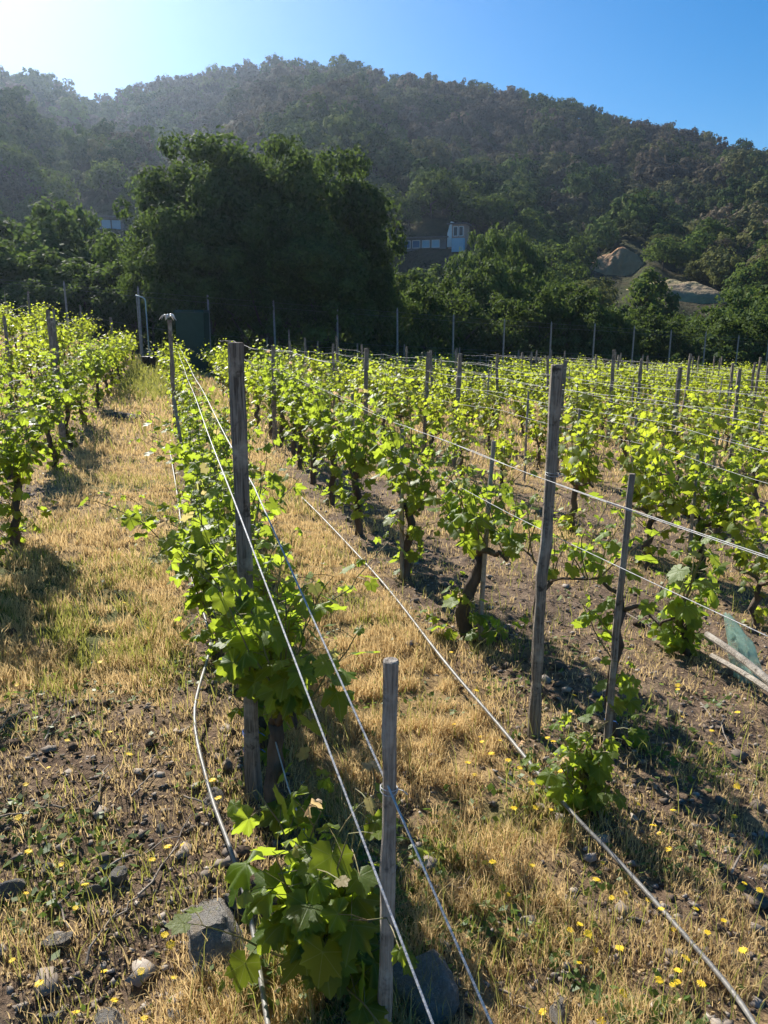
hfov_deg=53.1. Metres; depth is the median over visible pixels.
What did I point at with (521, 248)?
leafy tree
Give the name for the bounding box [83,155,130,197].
hillside tree
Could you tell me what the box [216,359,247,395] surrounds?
grapevine
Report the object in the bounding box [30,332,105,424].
grapevine
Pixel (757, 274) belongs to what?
hillside tree
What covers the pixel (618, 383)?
grapevine
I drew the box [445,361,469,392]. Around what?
grapevine
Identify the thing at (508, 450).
grapevine
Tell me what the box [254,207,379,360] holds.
evergreen tree
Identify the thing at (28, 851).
yellow flower
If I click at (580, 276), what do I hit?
hillside tree
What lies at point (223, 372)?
grapevine
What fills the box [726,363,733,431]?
wooden post
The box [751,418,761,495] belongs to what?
vine stake
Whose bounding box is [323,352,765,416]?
trellis wire
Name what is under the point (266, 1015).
drip tube
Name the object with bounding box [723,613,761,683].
green net
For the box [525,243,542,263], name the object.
hillside tree
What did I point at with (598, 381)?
trellis wire
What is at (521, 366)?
wooden post
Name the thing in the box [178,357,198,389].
grapevine
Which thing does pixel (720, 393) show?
vine stake
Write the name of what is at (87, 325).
grapevine
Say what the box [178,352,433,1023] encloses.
trellis wire
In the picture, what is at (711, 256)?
hillside tree
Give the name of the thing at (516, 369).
grapevine
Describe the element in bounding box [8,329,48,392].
grapevine
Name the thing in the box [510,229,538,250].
hillside tree
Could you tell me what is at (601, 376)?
grapevine
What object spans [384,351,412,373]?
grapevine
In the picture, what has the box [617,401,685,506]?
grapevine
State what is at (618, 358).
wooden post
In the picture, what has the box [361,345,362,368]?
wooden post
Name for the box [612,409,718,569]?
grapevine
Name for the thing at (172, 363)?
wooden post
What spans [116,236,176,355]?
evergreen tree
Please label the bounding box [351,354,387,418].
grapevine
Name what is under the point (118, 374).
grapevine
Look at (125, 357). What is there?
grapevine
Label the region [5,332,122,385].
trellis wire
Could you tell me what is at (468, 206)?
hillside tree
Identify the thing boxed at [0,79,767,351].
hill
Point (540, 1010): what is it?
yellow flower
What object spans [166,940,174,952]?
yellow flower
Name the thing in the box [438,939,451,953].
rock
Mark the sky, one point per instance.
(702, 65)
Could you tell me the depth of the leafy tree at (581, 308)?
47.72 m
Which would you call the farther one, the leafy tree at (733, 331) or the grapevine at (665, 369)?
the leafy tree at (733, 331)
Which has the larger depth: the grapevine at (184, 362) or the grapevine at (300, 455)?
the grapevine at (184, 362)
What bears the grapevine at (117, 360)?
on the ground at (440, 794)
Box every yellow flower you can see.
[14,814,25,831]
[25,849,31,870]
[35,979,43,1003]
[137,967,144,985]
[161,931,168,954]
[164,844,170,862]
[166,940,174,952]
[489,859,496,880]
[499,884,506,892]
[538,1008,547,1023]
[580,929,592,947]
[595,1016,605,1023]
[615,945,623,966]
[619,988,627,999]
[655,976,663,990]
[671,955,690,981]
[697,979,706,998]
[711,772,718,794]
[739,946,751,975]
[752,848,759,859]
[754,887,763,902]
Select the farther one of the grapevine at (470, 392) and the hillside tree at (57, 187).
the hillside tree at (57, 187)
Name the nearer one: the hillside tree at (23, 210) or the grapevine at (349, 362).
the grapevine at (349, 362)
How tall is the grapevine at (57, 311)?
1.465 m
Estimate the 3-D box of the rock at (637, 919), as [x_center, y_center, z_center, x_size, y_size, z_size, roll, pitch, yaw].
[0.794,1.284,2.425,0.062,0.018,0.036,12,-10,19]
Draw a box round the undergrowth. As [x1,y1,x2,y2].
[0,289,767,378]
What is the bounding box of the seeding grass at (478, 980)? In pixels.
[0,472,767,1023]
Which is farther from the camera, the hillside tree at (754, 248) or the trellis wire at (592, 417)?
the hillside tree at (754, 248)
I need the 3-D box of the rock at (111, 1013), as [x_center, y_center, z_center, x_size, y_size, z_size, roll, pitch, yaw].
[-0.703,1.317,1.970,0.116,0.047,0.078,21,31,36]
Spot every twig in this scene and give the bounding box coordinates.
[0,704,27,730]
[0,802,55,817]
[44,705,61,740]
[45,793,96,808]
[50,885,72,927]
[85,894,143,964]
[97,764,112,793]
[110,836,178,864]
[130,770,156,796]
[137,815,190,896]
[149,746,169,763]
[183,795,217,805]
[444,875,480,894]
[497,776,534,799]
[499,988,533,1014]
[532,753,558,774]
[700,702,735,750]
[730,840,759,873]
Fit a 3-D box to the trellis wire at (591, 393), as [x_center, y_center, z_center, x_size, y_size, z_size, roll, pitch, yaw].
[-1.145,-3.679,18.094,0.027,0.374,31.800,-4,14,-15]
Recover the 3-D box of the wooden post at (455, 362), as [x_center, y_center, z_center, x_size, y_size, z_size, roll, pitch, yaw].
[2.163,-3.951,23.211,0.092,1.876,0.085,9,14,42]
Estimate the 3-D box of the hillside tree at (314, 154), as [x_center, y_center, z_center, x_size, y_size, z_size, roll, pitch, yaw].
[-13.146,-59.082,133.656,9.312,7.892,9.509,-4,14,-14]
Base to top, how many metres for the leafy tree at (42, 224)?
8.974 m
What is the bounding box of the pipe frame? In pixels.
[135,295,149,361]
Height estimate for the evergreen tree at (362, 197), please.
12.006 m
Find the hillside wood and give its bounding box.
[0,52,767,258]
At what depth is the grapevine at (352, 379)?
16.70 m
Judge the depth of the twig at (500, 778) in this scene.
3.12 m
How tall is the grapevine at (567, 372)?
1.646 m
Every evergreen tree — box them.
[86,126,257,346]
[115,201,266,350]
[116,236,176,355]
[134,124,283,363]
[193,132,361,354]
[193,191,353,355]
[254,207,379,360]
[297,139,408,367]
[335,232,410,362]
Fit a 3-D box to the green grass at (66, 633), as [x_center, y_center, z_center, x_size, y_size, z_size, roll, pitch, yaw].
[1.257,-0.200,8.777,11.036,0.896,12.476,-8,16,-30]
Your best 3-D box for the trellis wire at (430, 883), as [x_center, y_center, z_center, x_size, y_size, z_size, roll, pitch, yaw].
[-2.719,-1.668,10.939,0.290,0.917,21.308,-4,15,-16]
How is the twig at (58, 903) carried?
on the ground at (440, 794)
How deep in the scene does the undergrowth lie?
45.18 m
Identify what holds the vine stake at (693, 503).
on the ground at (440, 794)
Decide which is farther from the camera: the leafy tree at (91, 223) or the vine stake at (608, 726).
the leafy tree at (91, 223)
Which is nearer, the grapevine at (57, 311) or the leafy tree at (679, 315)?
the grapevine at (57, 311)
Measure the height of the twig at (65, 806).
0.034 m
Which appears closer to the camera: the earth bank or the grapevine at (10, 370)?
the grapevine at (10, 370)
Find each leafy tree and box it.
[0,190,93,314]
[0,211,65,315]
[0,237,69,318]
[0,243,130,327]
[0,257,27,316]
[0,278,91,319]
[35,270,122,337]
[52,202,109,254]
[54,230,132,287]
[55,256,145,345]
[94,267,174,351]
[363,296,442,364]
[388,269,454,364]
[390,280,461,365]
[428,288,502,361]
[430,271,475,364]
[444,230,510,305]
[450,252,520,362]
[463,290,552,366]
[467,220,535,293]
[473,263,566,366]
[501,283,577,367]
[505,228,547,286]
[541,272,583,350]
[543,282,624,359]
[568,307,627,368]
[595,303,642,358]
[598,314,651,368]
[624,304,687,366]
[639,322,681,369]
[649,310,703,375]
[666,320,723,367]
[684,306,750,347]
[686,283,760,359]
[691,311,754,366]
[711,306,767,379]
[721,284,767,337]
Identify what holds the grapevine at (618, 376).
on the ground at (440, 794)
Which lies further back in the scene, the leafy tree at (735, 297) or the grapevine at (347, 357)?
the leafy tree at (735, 297)
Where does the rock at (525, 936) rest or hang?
on the ground at (440, 794)
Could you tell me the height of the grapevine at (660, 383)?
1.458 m
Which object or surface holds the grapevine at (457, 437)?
on the ground at (440, 794)
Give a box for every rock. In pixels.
[0,878,25,900]
[38,931,73,950]
[38,1010,66,1023]
[40,862,52,875]
[85,885,102,896]
[87,800,99,810]
[93,1007,126,1023]
[106,865,127,886]
[156,823,163,834]
[166,1007,185,1023]
[187,897,245,975]
[188,963,209,981]
[204,787,223,807]
[223,893,238,910]
[393,949,459,1023]
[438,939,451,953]
[518,932,532,940]
[549,995,575,1023]
[627,916,645,922]
[635,809,646,816]
[715,795,726,804]
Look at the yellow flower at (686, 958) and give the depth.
2.17 m
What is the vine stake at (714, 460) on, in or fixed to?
on the ground at (440, 794)
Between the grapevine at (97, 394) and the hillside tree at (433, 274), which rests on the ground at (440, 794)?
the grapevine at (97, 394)
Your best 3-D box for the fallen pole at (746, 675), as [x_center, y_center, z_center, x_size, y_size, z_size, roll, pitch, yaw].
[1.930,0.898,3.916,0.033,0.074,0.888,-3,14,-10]
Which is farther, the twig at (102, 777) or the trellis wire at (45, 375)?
the trellis wire at (45, 375)
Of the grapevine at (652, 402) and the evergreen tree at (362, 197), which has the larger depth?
the evergreen tree at (362, 197)
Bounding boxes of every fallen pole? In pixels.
[704,631,767,684]
[709,653,767,692]
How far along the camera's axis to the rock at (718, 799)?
3.09 m
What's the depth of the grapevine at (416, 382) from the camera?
22.43 m
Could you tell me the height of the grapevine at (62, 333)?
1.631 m
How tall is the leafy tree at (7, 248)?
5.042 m
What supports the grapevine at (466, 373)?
on the ground at (440, 794)
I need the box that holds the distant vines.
[511,354,766,388]
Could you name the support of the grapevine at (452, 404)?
on the ground at (440, 794)
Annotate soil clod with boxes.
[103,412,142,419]
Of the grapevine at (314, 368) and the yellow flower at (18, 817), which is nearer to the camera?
the yellow flower at (18, 817)
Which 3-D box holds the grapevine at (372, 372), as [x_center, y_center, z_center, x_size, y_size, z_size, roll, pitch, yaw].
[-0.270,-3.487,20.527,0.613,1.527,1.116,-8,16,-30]
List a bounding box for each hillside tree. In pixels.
[0,140,32,179]
[0,144,28,177]
[0,216,27,236]
[6,194,41,224]
[14,152,48,188]
[23,165,80,212]
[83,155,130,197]
[115,178,140,212]
[120,192,139,215]
[121,210,145,238]
[277,142,315,166]
[308,146,333,183]
[378,183,407,218]
[378,222,398,248]
[398,196,425,230]
[398,267,438,300]
[405,168,452,218]
[416,184,436,214]
[424,167,460,214]
[424,263,452,285]
[448,179,492,210]
[448,193,498,231]
[468,193,514,228]
[471,233,506,255]
[490,198,513,223]
[498,221,531,251]
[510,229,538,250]
[513,207,543,236]
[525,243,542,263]
[533,233,568,247]
[533,242,549,267]
[534,263,556,287]
[535,239,546,247]
[537,239,557,252]
[540,244,584,274]
[552,260,593,283]
[563,235,599,271]
[564,282,616,306]
[581,275,621,300]
[614,266,681,323]
[640,235,687,268]
[641,233,683,253]
[671,230,716,268]
[681,260,711,282]
[690,217,721,244]
[692,244,745,285]
[700,238,746,261]
[705,232,741,262]
[707,224,738,244]
[708,254,744,290]
[719,255,767,298]
[740,244,767,288]
[742,239,767,264]
[746,244,767,265]
[747,243,767,264]
[759,278,767,287]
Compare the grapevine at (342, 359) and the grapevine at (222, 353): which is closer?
the grapevine at (222, 353)
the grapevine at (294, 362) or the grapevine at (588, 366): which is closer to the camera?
the grapevine at (294, 362)
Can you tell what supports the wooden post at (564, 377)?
on the ground at (440, 794)
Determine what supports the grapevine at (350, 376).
on the ground at (440, 794)
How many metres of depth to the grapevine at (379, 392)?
14.16 m
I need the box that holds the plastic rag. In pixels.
[159,314,175,320]
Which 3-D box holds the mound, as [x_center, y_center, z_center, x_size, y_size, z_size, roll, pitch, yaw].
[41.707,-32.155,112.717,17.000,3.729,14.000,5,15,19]
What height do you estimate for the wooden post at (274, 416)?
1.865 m
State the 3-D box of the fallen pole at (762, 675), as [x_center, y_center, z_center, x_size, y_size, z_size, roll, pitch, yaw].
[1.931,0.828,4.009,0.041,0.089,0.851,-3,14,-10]
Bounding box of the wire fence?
[0,279,767,376]
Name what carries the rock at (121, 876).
on the ground at (440, 794)
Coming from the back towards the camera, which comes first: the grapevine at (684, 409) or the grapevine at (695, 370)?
the grapevine at (695, 370)
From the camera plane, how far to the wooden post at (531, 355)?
24.91 m
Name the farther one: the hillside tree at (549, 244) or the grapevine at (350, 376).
the hillside tree at (549, 244)
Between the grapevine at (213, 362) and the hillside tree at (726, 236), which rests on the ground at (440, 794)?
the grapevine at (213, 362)
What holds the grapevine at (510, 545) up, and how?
on the ground at (440, 794)
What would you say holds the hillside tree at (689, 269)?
on the hill
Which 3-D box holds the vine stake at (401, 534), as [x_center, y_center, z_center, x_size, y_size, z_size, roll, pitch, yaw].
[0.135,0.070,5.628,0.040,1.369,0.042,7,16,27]
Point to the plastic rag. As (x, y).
(168, 315)
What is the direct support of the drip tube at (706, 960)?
on the ground at (440, 794)
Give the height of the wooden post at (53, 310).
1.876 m
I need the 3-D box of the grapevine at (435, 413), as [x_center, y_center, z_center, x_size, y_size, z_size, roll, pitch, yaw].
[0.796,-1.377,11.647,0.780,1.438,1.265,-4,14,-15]
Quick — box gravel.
[0,484,767,1023]
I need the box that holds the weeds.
[0,468,767,1023]
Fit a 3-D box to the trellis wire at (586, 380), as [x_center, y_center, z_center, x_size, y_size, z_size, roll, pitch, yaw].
[0.069,-4.017,19.499,0.027,0.388,31.444,-4,14,-15]
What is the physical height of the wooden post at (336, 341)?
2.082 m
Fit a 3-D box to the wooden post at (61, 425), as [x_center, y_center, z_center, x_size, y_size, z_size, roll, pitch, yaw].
[-4.495,-1.624,10.624,0.090,2.051,0.099,2,14,8]
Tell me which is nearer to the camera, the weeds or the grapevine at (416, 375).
the weeds
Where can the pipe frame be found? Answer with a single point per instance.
(146, 324)
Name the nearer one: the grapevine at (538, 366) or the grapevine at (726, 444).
the grapevine at (726, 444)
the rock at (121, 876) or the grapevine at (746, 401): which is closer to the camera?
the rock at (121, 876)
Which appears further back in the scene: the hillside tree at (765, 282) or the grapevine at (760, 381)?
the hillside tree at (765, 282)
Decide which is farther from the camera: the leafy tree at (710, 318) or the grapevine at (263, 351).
the leafy tree at (710, 318)
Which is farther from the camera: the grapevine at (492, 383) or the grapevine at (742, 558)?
the grapevine at (492, 383)
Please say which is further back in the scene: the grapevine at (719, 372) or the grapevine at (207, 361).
the grapevine at (719, 372)
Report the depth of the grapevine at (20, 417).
5.14 m
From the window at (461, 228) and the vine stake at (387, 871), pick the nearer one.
the vine stake at (387, 871)
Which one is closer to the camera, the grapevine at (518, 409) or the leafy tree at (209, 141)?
the grapevine at (518, 409)
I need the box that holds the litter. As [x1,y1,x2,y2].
[0,485,767,1023]
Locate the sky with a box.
[0,0,767,150]
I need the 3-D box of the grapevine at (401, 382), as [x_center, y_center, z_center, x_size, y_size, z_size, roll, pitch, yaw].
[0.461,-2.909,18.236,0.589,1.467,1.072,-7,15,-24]
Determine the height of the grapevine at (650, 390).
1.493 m
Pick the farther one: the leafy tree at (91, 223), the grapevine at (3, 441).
the leafy tree at (91, 223)
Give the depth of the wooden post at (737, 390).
11.71 m
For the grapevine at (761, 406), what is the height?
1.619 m
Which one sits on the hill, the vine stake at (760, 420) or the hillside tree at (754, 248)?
the hillside tree at (754, 248)
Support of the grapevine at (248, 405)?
on the ground at (440, 794)
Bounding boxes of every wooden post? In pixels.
[2,316,13,400]
[27,291,31,327]
[46,310,57,424]
[49,318,66,449]
[52,308,59,356]
[79,305,82,341]
[109,317,116,370]
[167,320,177,433]
[227,342,264,799]
[271,345,277,449]
[288,330,289,358]
[289,340,291,367]
[304,338,306,382]
[332,344,334,405]
[335,336,338,399]
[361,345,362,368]
[364,348,368,438]
[405,347,407,375]
[422,352,429,456]
[429,350,432,421]
[452,353,461,466]
[454,349,456,399]
[495,354,498,429]
[521,352,522,406]
[527,364,564,738]
[529,352,532,393]
[545,356,548,421]
[556,360,566,475]
[594,354,596,389]
[606,350,615,443]
[617,355,619,389]
[636,360,642,432]
[644,356,648,396]
[666,367,682,474]
[680,354,691,431]
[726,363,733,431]
[728,369,741,463]
[746,363,755,417]
[752,357,761,405]
[761,363,767,414]
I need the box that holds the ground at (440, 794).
[0,328,767,1023]
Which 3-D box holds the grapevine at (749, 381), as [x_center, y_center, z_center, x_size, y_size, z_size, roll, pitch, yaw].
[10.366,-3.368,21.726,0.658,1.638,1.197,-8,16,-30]
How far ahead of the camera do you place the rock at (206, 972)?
2.14 m
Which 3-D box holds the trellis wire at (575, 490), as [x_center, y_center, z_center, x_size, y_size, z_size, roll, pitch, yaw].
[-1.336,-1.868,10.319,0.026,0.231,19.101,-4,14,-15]
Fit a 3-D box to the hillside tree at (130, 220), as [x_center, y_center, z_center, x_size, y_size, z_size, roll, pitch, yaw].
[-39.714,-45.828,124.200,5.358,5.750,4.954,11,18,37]
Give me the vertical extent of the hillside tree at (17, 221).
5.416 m
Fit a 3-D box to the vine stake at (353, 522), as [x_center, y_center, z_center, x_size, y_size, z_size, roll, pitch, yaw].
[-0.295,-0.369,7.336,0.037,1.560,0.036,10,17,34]
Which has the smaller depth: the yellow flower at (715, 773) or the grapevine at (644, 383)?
the yellow flower at (715, 773)
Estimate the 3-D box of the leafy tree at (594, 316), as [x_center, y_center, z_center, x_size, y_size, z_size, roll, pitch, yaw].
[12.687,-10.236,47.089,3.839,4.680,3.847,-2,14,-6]
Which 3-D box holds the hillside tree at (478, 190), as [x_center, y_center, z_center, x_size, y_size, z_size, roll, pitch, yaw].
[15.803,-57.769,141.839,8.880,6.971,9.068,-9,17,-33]
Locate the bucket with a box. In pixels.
[141,352,155,368]
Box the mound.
[626,279,730,303]
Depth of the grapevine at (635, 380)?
19.39 m
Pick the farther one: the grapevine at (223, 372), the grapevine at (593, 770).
the grapevine at (223, 372)
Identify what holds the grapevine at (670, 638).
on the ground at (440, 794)
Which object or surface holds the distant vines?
on the ground at (440, 794)
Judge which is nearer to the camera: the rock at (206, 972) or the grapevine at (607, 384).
the rock at (206, 972)
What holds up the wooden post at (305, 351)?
on the ground at (440, 794)
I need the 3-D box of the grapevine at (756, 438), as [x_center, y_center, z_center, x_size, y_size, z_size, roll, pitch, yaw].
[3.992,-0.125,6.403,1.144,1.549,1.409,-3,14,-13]
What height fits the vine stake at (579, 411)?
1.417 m
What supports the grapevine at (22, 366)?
on the ground at (440, 794)
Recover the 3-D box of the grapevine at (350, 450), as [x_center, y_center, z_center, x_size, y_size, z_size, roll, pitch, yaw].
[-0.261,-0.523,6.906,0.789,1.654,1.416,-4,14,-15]
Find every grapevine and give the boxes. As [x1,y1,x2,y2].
[0,301,26,349]
[0,310,26,348]
[0,330,37,399]
[0,333,20,409]
[0,346,77,470]
[0,360,93,544]
[0,405,53,557]
[0,436,5,454]
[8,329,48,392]
[11,309,42,337]
[12,324,66,385]
[14,313,66,369]
[14,314,33,345]
[18,303,52,330]
[23,311,50,379]
[27,300,59,328]
[28,337,106,446]
[30,313,79,363]
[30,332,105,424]
[39,308,58,326]
[57,324,75,362]
[63,317,78,358]
[64,310,102,346]
[64,314,83,352]
[64,316,94,346]
[75,334,123,395]
[77,319,102,344]
[78,425,316,661]
[79,332,121,406]
[95,340,130,384]
[99,326,124,379]
[100,323,128,389]
[103,336,132,373]
[106,430,252,581]
[109,331,135,371]
[116,330,144,361]
[119,325,134,366]
[119,326,135,367]
[127,391,229,508]
[129,372,218,471]
[145,348,194,410]
[145,390,272,542]
[148,342,193,386]
[151,332,182,393]
[151,337,187,358]
[159,354,191,416]
[161,393,230,501]
[164,760,427,1023]
[165,526,379,838]
[166,379,202,458]
[167,339,191,387]
[175,363,205,424]
[177,455,407,765]
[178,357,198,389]
[196,344,221,377]
[197,338,213,373]
[197,348,215,377]
[204,341,232,386]
[207,356,228,389]
[213,338,227,384]
[213,355,260,410]
[213,358,244,397]
[215,338,227,390]
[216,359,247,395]
[244,346,270,418]
[244,354,267,428]
[246,339,289,438]
[255,343,282,369]
[260,347,307,446]
[261,345,286,362]
[265,344,301,369]
[266,345,310,458]
[274,351,334,468]
[279,346,308,379]
[280,349,335,484]
[291,355,320,384]
[300,362,377,505]
[305,346,349,393]
[311,367,338,406]
[313,364,405,535]
[316,347,346,387]
[324,366,353,411]
[333,351,373,417]
[335,365,357,396]
[340,356,356,372]
[342,348,355,377]
[343,368,357,395]
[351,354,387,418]
[356,353,381,397]
[359,376,483,578]
[368,358,404,436]
[369,359,409,403]
[373,357,423,442]
[376,356,404,396]
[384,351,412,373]
[388,357,411,414]
[401,355,421,372]
[405,367,418,398]
[405,381,437,421]
[408,354,449,397]
[412,378,455,459]
[413,363,421,392]
[415,352,448,394]
[415,359,452,392]
[418,428,558,645]
[421,351,451,373]
[428,368,455,422]
[433,370,469,416]
[436,391,485,477]
[437,350,457,383]
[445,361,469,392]
[446,366,482,439]
[449,358,474,402]
[457,359,481,373]
[460,377,489,422]
[469,373,489,401]
[469,405,560,499]
[469,495,604,693]
[470,368,494,397]
[471,360,489,376]
[474,386,503,451]
[479,368,507,427]
[482,359,506,376]
[489,357,514,401]
[491,368,525,415]
[499,354,518,394]
[501,370,530,406]
[501,375,538,437]
[502,358,519,381]
[511,356,549,421]
[511,358,541,382]
[518,708,636,817]
[520,388,565,466]
[521,379,567,424]
[523,359,546,388]
[527,363,546,401]
[532,362,586,396]
[538,388,573,441]
[549,355,585,390]
[553,488,728,749]
[554,386,620,532]
[558,362,594,390]
[563,370,610,482]
[564,373,601,456]
[564,380,591,430]
[565,355,586,369]
[570,379,605,405]
[578,363,610,396]
[580,359,610,381]
[587,361,617,410]
[587,366,615,382]
[587,369,623,441]
[602,362,646,402]
[603,375,635,430]
[605,379,650,470]
[608,367,634,404]
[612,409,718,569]
[614,358,648,421]
[616,359,658,404]
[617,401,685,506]
[618,361,648,391]
[618,388,658,435]
[620,363,653,400]
[630,371,682,449]
[637,584,720,657]
[638,361,671,396]
[642,368,700,406]
[645,383,726,484]
[646,427,756,577]
[648,361,677,381]
[652,385,679,428]
[656,368,675,396]
[659,368,676,385]
[660,377,700,441]
[665,388,749,456]
[676,385,767,539]
[680,364,709,408]
[682,361,703,385]
[683,362,704,389]
[683,372,717,393]
[684,381,734,428]
[688,372,719,399]
[688,383,732,425]
[701,362,737,380]
[709,367,747,410]
[711,368,734,397]
[714,363,755,419]
[714,392,767,442]
[714,482,767,628]
[719,397,750,452]
[724,386,767,428]
[729,406,767,509]
[733,363,766,408]
[733,380,767,485]
[740,378,767,407]
[741,370,764,388]
[753,436,767,456]
[755,370,767,401]
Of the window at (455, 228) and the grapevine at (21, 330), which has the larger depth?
the window at (455, 228)
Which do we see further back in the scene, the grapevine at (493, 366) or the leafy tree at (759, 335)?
the leafy tree at (759, 335)
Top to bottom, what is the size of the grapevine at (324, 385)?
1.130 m
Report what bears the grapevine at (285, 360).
on the ground at (440, 794)
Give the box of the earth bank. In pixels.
[590,247,644,275]
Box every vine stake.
[172,397,193,505]
[351,391,354,526]
[378,657,407,1021]
[399,428,403,578]
[477,441,495,639]
[484,370,489,447]
[523,391,528,480]
[575,408,580,515]
[603,473,635,750]
[628,377,633,444]
[631,415,637,460]
[686,455,698,568]
[705,430,719,519]
[714,377,722,432]
[720,381,730,452]
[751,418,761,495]
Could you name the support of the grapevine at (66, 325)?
on the ground at (440, 794)
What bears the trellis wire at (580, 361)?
attached to the wooden post
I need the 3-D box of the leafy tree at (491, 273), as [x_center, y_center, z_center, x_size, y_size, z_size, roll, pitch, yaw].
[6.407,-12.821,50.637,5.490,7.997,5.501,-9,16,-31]
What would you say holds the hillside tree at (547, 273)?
on the hill
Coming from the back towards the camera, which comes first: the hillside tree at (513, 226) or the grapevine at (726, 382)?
the hillside tree at (513, 226)
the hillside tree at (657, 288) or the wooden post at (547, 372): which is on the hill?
the hillside tree at (657, 288)
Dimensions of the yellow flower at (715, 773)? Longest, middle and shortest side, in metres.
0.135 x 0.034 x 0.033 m
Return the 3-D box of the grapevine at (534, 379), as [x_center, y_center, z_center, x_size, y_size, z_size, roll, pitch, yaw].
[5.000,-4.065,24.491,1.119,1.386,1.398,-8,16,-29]
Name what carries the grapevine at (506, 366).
on the ground at (440, 794)
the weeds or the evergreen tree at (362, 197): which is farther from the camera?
the evergreen tree at (362, 197)
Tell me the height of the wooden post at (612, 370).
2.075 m
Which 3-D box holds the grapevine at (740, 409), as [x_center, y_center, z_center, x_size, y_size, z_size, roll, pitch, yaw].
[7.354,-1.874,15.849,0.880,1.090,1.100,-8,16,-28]
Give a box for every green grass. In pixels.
[0,320,767,490]
[0,431,767,1023]
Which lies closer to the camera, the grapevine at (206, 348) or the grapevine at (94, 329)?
the grapevine at (94, 329)
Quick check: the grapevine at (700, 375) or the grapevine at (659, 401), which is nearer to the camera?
the grapevine at (659, 401)
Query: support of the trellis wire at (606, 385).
attached to the wooden post at (678, 382)
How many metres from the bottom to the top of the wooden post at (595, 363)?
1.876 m
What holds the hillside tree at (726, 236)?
on the hill
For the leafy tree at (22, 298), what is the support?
on the ground at (440, 794)
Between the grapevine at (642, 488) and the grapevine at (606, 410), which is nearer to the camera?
the grapevine at (642, 488)
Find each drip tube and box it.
[169,450,270,1023]
[302,497,757,1023]
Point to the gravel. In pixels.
(50, 982)
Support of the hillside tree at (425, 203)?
on the hill
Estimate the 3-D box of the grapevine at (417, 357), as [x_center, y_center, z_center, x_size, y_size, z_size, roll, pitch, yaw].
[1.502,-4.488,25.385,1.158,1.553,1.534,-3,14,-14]
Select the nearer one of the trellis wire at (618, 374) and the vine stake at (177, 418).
the vine stake at (177, 418)
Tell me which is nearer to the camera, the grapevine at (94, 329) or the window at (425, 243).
the grapevine at (94, 329)
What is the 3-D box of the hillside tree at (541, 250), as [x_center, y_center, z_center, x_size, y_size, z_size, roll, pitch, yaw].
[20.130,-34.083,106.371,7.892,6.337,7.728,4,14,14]
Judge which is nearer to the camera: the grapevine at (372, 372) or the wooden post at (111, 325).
the grapevine at (372, 372)
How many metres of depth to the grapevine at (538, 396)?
17.76 m
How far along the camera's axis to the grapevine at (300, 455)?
10.09 m
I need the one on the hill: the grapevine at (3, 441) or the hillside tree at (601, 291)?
the hillside tree at (601, 291)
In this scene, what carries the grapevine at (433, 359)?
on the ground at (440, 794)
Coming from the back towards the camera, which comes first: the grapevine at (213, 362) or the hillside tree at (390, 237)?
the hillside tree at (390, 237)
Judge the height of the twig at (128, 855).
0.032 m
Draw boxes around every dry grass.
[0,326,767,497]
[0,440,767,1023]
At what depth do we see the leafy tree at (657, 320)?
49.47 m
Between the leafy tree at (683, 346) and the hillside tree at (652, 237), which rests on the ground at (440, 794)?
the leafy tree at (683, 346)
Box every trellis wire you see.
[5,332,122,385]
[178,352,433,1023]
[180,349,492,1023]
[245,360,767,556]
[275,742,303,829]
[278,385,767,636]
[283,351,767,451]
[289,359,767,483]
[294,343,765,397]
[301,351,766,425]
[309,358,764,447]
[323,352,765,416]
[331,355,766,432]
[352,354,764,411]
[371,358,764,414]
[379,353,764,396]
[390,353,764,392]
[399,351,762,387]
[445,352,762,380]
[462,352,761,375]
[465,354,744,380]
[481,354,767,377]
[515,355,762,373]
[584,357,756,370]
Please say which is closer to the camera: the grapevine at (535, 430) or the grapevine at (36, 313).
the grapevine at (535, 430)
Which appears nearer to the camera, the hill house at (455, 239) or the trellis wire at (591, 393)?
the trellis wire at (591, 393)
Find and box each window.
[101,219,110,227]
[111,219,121,229]
[412,240,419,247]
[422,240,429,247]
[432,240,439,247]
[453,226,457,235]
[459,226,463,235]
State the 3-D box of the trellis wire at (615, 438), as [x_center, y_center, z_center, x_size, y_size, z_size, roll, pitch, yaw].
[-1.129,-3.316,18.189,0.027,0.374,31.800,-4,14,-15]
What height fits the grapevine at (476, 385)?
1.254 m
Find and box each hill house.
[72,215,143,230]
[398,221,471,251]
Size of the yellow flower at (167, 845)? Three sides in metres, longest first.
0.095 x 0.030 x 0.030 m
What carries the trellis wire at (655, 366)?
attached to the wooden post
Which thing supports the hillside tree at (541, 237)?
on the hill
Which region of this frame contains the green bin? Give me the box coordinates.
[173,310,209,372]
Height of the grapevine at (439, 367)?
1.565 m
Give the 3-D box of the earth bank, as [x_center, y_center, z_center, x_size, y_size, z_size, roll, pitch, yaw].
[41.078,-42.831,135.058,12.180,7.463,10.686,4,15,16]
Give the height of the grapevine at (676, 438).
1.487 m
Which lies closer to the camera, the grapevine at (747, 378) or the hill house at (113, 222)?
the grapevine at (747, 378)
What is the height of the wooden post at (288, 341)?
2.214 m

